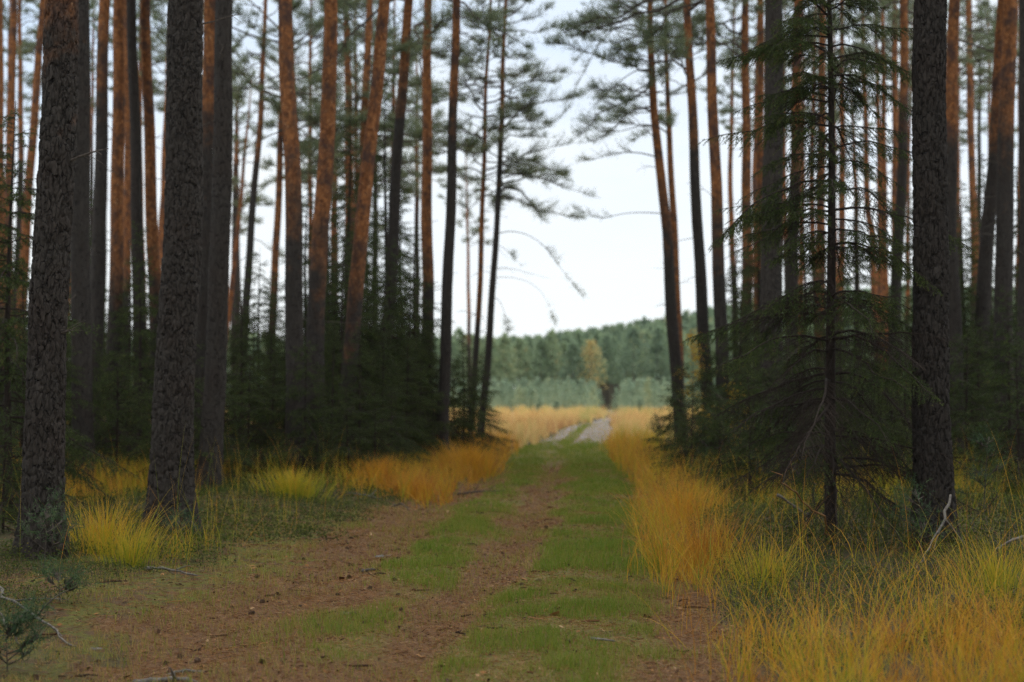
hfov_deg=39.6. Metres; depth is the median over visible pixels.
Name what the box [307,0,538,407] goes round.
pine tree
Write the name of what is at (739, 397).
spruce tree
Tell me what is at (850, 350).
spruce tree
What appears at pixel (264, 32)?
pine tree
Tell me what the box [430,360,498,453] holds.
spruce tree
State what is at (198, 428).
spruce tree
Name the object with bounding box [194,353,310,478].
spruce tree
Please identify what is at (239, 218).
pine tree
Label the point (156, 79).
pine tree
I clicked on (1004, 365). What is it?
spruce tree
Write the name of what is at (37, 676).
pine cone
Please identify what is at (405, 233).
spruce tree
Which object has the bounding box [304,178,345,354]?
spruce tree
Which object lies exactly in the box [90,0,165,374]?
pine tree
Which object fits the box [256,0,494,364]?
pine tree
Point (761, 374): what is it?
spruce tree
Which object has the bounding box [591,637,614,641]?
fallen branch
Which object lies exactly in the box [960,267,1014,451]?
spruce tree
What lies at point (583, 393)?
young pine plantation
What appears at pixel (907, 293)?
pine tree
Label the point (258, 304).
spruce tree
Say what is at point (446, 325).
pine tree
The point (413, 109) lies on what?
pine tree
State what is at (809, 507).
leaning stem
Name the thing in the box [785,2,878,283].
pine tree
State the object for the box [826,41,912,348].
pine tree
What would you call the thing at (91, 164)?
pine tree
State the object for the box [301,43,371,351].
pine tree
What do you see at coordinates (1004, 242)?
pine tree
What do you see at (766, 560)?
grass tussock
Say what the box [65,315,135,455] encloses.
spruce tree
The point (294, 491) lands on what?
grass tussock
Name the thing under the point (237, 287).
pine tree
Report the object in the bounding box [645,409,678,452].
pine sapling
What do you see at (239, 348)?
spruce tree
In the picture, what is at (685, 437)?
spruce tree
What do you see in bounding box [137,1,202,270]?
pine tree
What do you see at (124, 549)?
grass tussock
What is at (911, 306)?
spruce tree
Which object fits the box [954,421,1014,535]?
pine sapling
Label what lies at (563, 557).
short grass
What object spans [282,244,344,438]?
spruce tree
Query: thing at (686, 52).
pine tree
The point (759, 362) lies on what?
spruce tree
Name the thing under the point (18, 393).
spruce tree
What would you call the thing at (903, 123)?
pine tree
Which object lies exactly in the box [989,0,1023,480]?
pine tree
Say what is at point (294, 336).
pine tree
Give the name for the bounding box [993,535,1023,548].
fallen branch
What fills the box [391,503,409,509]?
fallen branch
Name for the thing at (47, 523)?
pine sapling
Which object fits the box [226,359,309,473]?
spruce tree
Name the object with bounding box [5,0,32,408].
pine tree
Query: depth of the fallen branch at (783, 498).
15.33 m
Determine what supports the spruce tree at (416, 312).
on the ground at (84, 633)
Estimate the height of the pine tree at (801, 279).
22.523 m
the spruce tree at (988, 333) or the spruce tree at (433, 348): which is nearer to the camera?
the spruce tree at (988, 333)
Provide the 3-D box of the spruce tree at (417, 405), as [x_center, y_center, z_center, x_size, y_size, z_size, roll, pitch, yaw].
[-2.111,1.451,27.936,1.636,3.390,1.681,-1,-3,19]
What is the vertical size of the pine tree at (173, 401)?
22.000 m
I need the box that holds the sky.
[3,0,1017,338]
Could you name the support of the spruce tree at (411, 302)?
on the ground at (84, 633)
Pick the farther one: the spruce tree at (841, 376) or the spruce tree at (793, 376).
the spruce tree at (793, 376)
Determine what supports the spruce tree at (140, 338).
on the ground at (84, 633)
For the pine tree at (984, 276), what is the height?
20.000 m
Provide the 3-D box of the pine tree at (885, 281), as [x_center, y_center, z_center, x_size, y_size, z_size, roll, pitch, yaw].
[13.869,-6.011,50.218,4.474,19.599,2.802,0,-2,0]
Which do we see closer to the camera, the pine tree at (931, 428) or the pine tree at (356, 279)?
the pine tree at (931, 428)
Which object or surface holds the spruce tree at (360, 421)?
on the ground at (84, 633)
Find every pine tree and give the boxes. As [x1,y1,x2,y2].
[0,0,27,428]
[3,0,38,358]
[3,0,41,267]
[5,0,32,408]
[9,0,108,560]
[12,0,110,442]
[16,3,112,422]
[17,0,95,105]
[31,0,108,480]
[89,0,140,373]
[89,0,143,274]
[90,0,125,442]
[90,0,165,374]
[94,0,151,458]
[111,0,165,398]
[121,0,142,397]
[123,0,248,461]
[137,0,240,535]
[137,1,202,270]
[138,0,167,419]
[151,15,243,114]
[167,0,386,400]
[193,0,214,460]
[195,0,232,492]
[227,30,279,348]
[230,58,284,387]
[232,0,320,382]
[243,0,344,473]
[252,9,353,201]
[254,0,421,289]
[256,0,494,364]
[278,0,378,466]
[295,0,419,331]
[295,0,420,221]
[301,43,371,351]
[307,0,389,467]
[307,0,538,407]
[312,0,421,326]
[337,0,508,413]
[338,0,457,364]
[375,0,488,460]
[386,17,446,360]
[411,0,596,442]
[414,0,573,436]
[436,121,492,408]
[542,0,718,443]
[547,0,738,445]
[582,0,754,426]
[591,0,752,379]
[653,0,764,382]
[699,0,789,379]
[719,0,804,336]
[734,0,809,467]
[734,0,849,385]
[734,2,816,331]
[749,0,763,385]
[782,0,851,439]
[782,0,854,348]
[785,0,873,449]
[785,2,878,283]
[787,0,898,400]
[815,0,912,386]
[816,0,978,310]
[822,0,1018,410]
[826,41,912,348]
[848,2,913,320]
[850,0,966,369]
[879,0,966,374]
[886,1,911,144]
[898,0,992,294]
[904,0,962,552]
[946,0,985,456]
[946,0,1018,325]
[946,0,1018,346]
[957,0,1016,459]
[959,0,1017,239]
[959,0,1017,396]
[960,0,1018,447]
[974,0,1019,392]
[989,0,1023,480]
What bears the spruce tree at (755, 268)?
on the ground at (84, 633)
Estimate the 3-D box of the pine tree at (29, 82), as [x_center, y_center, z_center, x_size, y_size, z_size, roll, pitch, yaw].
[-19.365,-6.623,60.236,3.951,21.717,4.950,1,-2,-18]
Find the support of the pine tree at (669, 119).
on the ground at (84, 633)
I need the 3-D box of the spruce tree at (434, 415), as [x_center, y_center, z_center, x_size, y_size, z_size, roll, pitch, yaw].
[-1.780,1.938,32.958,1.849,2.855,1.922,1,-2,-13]
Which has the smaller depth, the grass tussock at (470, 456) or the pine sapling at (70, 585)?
the pine sapling at (70, 585)
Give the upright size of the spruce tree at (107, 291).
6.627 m
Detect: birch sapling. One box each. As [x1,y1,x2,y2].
[673,328,709,425]
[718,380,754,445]
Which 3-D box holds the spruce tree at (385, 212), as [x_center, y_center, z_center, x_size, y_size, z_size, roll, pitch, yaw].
[-3.097,-1.636,35.134,2.548,10.135,2.222,1,-3,-31]
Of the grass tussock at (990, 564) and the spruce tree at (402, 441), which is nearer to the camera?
the grass tussock at (990, 564)
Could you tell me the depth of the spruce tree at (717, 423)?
20.93 m
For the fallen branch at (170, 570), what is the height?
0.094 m
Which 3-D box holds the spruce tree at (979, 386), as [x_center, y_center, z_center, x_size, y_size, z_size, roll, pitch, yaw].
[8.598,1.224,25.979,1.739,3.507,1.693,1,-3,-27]
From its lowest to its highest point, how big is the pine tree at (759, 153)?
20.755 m
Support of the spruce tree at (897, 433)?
on the ground at (84, 633)
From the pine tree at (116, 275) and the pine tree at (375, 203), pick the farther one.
the pine tree at (375, 203)
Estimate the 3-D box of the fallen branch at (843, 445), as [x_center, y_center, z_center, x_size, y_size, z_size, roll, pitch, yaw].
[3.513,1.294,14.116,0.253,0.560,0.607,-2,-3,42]
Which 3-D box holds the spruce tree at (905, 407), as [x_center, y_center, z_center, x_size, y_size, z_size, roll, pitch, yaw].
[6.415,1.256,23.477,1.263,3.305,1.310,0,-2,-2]
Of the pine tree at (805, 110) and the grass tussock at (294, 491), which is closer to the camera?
the grass tussock at (294, 491)
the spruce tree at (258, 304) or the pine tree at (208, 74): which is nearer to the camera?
the pine tree at (208, 74)
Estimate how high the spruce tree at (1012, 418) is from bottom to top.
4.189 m
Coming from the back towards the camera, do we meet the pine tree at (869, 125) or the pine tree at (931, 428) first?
the pine tree at (869, 125)
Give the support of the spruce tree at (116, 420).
on the ground at (84, 633)
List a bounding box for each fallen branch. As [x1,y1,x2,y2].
[0,586,76,646]
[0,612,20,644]
[144,565,197,575]
[339,489,383,499]
[360,568,377,571]
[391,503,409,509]
[457,485,503,494]
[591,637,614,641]
[776,494,811,517]
[841,444,890,497]
[914,494,973,573]
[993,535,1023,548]
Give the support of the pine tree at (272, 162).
on the ground at (84, 633)
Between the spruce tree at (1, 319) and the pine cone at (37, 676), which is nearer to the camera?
the pine cone at (37, 676)
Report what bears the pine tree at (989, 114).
on the ground at (84, 633)
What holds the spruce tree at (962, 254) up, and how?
on the ground at (84, 633)
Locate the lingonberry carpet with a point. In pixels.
(139, 495)
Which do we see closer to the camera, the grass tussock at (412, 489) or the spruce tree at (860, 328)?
the grass tussock at (412, 489)
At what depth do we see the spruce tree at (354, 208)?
39.14 m
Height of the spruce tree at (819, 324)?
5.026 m
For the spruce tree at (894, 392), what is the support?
on the ground at (84, 633)
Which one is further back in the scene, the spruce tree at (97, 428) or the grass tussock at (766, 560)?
the spruce tree at (97, 428)
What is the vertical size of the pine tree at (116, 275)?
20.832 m
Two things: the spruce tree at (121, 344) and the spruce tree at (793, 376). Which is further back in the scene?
the spruce tree at (121, 344)
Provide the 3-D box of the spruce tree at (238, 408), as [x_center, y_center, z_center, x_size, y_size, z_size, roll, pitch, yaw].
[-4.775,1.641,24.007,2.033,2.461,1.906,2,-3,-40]
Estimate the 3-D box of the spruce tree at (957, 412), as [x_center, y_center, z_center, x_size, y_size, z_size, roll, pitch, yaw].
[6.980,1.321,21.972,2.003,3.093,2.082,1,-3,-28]
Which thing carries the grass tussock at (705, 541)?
on the ground at (84, 633)
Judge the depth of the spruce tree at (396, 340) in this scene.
31.00 m
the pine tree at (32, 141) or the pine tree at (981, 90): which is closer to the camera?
the pine tree at (32, 141)
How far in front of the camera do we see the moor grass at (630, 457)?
9.90 m
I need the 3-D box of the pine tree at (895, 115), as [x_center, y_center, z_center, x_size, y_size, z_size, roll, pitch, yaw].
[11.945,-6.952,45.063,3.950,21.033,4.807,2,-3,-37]
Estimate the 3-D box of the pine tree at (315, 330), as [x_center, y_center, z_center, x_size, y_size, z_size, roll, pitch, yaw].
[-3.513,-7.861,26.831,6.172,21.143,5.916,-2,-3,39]
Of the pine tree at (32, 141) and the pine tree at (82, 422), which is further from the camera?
the pine tree at (32, 141)
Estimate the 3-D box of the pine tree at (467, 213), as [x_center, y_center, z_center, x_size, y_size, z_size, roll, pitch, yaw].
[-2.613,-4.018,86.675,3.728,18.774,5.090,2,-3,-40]
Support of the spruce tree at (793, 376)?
on the ground at (84, 633)
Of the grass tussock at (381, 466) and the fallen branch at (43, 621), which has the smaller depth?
the fallen branch at (43, 621)
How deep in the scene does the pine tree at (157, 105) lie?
60.17 m
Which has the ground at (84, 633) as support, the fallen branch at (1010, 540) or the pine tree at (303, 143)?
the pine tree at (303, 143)
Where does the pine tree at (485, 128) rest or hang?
on the ground at (84, 633)
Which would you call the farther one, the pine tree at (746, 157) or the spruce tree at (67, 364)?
the pine tree at (746, 157)
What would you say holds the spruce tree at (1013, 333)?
on the ground at (84, 633)
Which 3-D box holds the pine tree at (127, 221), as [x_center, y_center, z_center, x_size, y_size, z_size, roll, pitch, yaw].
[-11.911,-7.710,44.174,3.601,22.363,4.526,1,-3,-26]
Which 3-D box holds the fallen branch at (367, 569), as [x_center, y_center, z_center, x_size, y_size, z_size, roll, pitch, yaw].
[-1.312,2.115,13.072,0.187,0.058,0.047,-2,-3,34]
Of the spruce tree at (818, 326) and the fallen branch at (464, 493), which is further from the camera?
the spruce tree at (818, 326)
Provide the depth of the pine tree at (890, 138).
66.76 m
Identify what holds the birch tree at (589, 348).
on the ground at (84, 633)
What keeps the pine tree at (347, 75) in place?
on the ground at (84, 633)
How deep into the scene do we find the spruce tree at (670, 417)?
28.93 m
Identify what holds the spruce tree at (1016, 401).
on the ground at (84, 633)
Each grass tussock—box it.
[8,491,226,562]
[66,515,188,569]
[235,461,356,504]
[337,449,425,490]
[357,467,470,503]
[416,437,514,479]
[601,466,759,531]
[623,498,780,577]
[712,528,814,601]
[888,526,1023,602]
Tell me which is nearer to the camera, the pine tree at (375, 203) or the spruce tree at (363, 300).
the spruce tree at (363, 300)
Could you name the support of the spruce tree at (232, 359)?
on the ground at (84, 633)
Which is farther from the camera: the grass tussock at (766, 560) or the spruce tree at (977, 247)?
the spruce tree at (977, 247)
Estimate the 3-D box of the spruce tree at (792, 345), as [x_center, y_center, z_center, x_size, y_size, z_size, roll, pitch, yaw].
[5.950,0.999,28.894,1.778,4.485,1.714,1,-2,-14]
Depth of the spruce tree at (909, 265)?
34.17 m
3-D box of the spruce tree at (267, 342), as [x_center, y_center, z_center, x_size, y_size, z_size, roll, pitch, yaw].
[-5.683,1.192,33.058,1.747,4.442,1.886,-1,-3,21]
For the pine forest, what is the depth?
243.08 m
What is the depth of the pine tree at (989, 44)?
54.51 m
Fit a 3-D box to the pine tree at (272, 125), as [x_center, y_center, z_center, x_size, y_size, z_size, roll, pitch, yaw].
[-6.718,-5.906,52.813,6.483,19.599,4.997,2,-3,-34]
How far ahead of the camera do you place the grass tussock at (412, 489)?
22.31 m
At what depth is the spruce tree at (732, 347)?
30.02 m
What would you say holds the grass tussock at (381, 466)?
on the ground at (84, 633)
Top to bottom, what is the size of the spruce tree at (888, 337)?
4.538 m
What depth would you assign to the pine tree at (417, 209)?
56.21 m
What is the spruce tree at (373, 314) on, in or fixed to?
on the ground at (84, 633)
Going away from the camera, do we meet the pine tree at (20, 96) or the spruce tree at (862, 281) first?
the spruce tree at (862, 281)
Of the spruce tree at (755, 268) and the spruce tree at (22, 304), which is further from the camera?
the spruce tree at (755, 268)
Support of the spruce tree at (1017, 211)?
on the ground at (84, 633)
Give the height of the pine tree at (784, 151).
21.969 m
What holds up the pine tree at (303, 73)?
on the ground at (84, 633)
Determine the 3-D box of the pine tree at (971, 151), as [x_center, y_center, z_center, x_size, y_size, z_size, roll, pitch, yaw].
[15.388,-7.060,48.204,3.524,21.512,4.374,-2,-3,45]
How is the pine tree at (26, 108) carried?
on the ground at (84, 633)
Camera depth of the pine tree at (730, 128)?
60.30 m
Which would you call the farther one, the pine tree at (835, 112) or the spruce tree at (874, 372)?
the pine tree at (835, 112)
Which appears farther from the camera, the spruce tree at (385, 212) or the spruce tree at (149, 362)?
the spruce tree at (385, 212)
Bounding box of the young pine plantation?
[132,375,875,411]
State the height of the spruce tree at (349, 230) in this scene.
8.974 m
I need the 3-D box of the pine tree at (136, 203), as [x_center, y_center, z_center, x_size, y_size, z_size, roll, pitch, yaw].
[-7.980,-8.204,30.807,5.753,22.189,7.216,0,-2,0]
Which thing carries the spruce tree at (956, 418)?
on the ground at (84, 633)
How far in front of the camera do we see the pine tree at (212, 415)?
21.47 m
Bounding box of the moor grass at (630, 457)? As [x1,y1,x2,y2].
[0,419,1023,681]
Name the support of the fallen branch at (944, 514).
on the ground at (84, 633)
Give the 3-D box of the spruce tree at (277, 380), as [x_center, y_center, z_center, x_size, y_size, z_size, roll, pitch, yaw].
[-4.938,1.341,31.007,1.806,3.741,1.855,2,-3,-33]
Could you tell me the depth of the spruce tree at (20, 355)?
28.80 m
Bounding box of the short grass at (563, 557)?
[0,421,797,681]
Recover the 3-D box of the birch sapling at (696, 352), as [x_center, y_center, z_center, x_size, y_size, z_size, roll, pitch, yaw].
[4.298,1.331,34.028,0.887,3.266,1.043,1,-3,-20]
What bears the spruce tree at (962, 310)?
on the ground at (84, 633)
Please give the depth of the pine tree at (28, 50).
51.91 m
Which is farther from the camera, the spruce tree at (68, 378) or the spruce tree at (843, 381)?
the spruce tree at (843, 381)
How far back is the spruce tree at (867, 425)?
21.84 m
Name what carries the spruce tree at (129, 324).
on the ground at (84, 633)
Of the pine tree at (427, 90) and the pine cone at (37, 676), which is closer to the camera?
the pine cone at (37, 676)
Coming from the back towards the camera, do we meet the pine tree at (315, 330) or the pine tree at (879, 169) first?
the pine tree at (879, 169)
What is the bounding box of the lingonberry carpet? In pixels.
[0,444,1023,662]
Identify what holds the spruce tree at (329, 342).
on the ground at (84, 633)
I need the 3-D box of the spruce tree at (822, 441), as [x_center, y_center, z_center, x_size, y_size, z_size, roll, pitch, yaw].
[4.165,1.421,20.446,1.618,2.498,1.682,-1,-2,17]
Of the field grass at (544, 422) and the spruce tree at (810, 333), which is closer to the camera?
the spruce tree at (810, 333)
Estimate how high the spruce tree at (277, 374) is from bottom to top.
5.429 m
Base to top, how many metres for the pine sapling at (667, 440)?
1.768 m
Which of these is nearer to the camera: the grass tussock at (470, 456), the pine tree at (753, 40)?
the grass tussock at (470, 456)
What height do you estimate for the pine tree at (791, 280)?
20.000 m
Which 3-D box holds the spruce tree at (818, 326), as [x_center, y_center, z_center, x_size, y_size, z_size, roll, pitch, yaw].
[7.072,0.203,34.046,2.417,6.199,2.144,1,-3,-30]
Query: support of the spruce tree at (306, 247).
on the ground at (84, 633)
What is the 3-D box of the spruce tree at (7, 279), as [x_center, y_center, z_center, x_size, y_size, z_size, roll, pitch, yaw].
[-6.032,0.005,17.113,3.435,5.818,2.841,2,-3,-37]
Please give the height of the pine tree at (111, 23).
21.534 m
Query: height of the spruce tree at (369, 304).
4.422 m
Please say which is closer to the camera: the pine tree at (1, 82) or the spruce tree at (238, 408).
the spruce tree at (238, 408)
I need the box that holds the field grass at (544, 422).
[104,403,910,448]
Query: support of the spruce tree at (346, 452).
on the ground at (84, 633)
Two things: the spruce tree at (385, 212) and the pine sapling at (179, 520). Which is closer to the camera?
the pine sapling at (179, 520)
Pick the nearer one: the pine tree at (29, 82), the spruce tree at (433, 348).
the spruce tree at (433, 348)
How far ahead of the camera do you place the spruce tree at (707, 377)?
30.96 m
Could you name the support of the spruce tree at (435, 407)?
on the ground at (84, 633)
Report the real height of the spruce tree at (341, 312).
5.586 m
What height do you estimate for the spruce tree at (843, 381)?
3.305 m
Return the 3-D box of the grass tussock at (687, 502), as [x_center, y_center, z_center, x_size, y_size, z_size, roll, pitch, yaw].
[2.046,1.823,16.352,2.122,0.792,2.272,0,-2,0]
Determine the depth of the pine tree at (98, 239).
26.62 m
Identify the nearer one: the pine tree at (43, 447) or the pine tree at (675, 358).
the pine tree at (43, 447)
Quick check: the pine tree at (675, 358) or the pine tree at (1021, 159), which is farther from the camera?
the pine tree at (675, 358)
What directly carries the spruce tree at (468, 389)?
on the ground at (84, 633)
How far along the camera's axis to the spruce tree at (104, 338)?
33.01 m
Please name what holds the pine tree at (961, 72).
on the ground at (84, 633)
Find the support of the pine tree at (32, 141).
on the ground at (84, 633)
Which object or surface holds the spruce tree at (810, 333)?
on the ground at (84, 633)
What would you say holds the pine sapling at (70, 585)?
on the ground at (84, 633)
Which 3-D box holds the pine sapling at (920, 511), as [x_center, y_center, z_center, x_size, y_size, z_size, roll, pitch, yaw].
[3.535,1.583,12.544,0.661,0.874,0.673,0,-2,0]
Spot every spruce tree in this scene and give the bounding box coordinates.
[0,103,139,513]
[0,173,71,493]
[0,256,74,482]
[0,307,68,458]
[1,285,70,442]
[12,317,107,493]
[65,298,71,425]
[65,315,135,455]
[65,334,145,483]
[66,182,124,431]
[67,273,125,446]
[68,349,151,488]
[93,221,195,467]
[100,267,155,463]
[101,281,150,435]
[111,344,266,486]
[122,264,160,454]
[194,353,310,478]
[194,369,282,481]
[224,251,284,436]
[224,285,273,461]
[225,334,268,454]
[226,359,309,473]
[229,308,278,451]
[243,298,284,458]
[247,341,349,480]
[252,271,284,420]
[253,271,303,450]
[254,319,285,451]
[260,268,361,452]
[265,184,338,425]
[267,237,384,451]
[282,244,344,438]
[298,323,367,474]
[299,386,390,483]
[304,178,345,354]
[321,323,395,471]
[324,95,382,443]
[325,222,431,455]
[325,234,403,441]
[340,391,408,478]
[343,144,392,375]
[345,315,426,472]
[351,73,435,388]
[356,239,444,456]
[357,294,403,437]
[359,384,432,475]
[375,180,435,369]
[375,329,434,471]
[381,248,460,439]
[390,270,450,457]
[392,231,486,448]
[392,355,463,461]
[410,317,466,450]
[414,366,472,457]
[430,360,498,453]
[449,333,502,463]
[465,347,517,455]
[641,362,718,460]
[650,396,720,486]
[661,391,729,471]
[668,346,725,456]
[678,398,753,497]
[682,0,983,560]
[682,355,761,476]
[690,236,760,430]
[695,327,853,486]
[695,372,812,502]
[700,282,762,452]
[721,327,761,461]
[731,203,784,424]
[748,355,850,495]
[782,221,838,416]
[783,282,838,444]
[783,338,805,455]
[797,324,881,484]
[800,322,823,438]
[808,285,857,437]
[808,357,911,485]
[817,294,895,469]
[818,212,886,434]
[822,333,869,449]
[835,299,884,435]
[838,375,912,495]
[859,337,890,439]
[860,282,911,440]
[866,343,911,452]
[871,318,911,473]
[872,300,970,452]
[889,181,912,432]
[898,328,1023,492]
[909,342,974,473]
[951,315,1014,475]
[955,335,1023,503]
[957,179,992,399]
[958,242,989,447]
[959,154,1015,396]
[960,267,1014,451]
[962,286,1023,487]
[965,305,1015,448]
[968,292,1017,421]
[989,166,1019,442]
[992,331,1015,473]
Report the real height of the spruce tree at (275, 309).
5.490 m
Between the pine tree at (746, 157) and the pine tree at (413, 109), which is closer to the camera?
the pine tree at (746, 157)
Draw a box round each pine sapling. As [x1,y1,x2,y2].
[0,580,61,674]
[9,483,85,567]
[26,546,101,600]
[151,496,204,540]
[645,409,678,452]
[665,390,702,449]
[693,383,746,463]
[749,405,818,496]
[879,473,956,563]
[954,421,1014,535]
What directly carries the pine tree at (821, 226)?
on the ground at (84, 633)
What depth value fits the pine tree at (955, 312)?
28.57 m
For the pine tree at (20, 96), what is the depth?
58.34 m
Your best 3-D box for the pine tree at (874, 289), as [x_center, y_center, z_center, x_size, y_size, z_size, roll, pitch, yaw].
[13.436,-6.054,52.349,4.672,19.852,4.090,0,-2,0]
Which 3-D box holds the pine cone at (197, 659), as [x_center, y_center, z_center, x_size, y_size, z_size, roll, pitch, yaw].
[-1.948,1.979,8.807,0.042,0.042,0.040,-14,-19,5]
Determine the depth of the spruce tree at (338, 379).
25.48 m
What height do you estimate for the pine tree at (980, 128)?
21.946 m
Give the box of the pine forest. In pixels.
[26,283,1014,406]
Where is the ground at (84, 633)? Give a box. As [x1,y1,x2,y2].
[0,381,1023,681]
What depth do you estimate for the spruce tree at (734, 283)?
33.07 m
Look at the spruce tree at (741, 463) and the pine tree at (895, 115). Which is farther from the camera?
the pine tree at (895, 115)
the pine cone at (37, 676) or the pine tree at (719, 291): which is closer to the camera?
the pine cone at (37, 676)
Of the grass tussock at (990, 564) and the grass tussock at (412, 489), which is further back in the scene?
the grass tussock at (412, 489)
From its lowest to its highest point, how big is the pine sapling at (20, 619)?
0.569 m
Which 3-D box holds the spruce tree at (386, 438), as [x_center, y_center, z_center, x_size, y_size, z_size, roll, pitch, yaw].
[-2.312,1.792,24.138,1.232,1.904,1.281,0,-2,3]
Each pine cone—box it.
[33,674,38,679]
[194,657,200,662]
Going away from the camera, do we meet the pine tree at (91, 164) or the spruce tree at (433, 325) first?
the spruce tree at (433, 325)
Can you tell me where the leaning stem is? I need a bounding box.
[771,471,835,544]
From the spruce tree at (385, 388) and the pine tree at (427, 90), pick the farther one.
the pine tree at (427, 90)
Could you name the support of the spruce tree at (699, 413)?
on the ground at (84, 633)
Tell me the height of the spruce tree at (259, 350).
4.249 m
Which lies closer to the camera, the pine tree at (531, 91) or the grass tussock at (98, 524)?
the grass tussock at (98, 524)
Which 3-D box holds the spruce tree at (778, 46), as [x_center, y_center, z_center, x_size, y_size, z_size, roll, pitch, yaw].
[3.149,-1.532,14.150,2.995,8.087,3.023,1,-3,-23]
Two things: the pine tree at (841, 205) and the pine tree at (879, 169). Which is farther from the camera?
the pine tree at (879, 169)
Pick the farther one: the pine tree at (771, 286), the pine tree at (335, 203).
the pine tree at (335, 203)
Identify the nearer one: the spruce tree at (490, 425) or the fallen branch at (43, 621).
the fallen branch at (43, 621)
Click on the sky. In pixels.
(617, 260)
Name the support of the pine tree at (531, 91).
on the ground at (84, 633)
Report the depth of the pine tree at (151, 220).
30.43 m
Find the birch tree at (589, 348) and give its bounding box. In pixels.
[575,339,607,393]

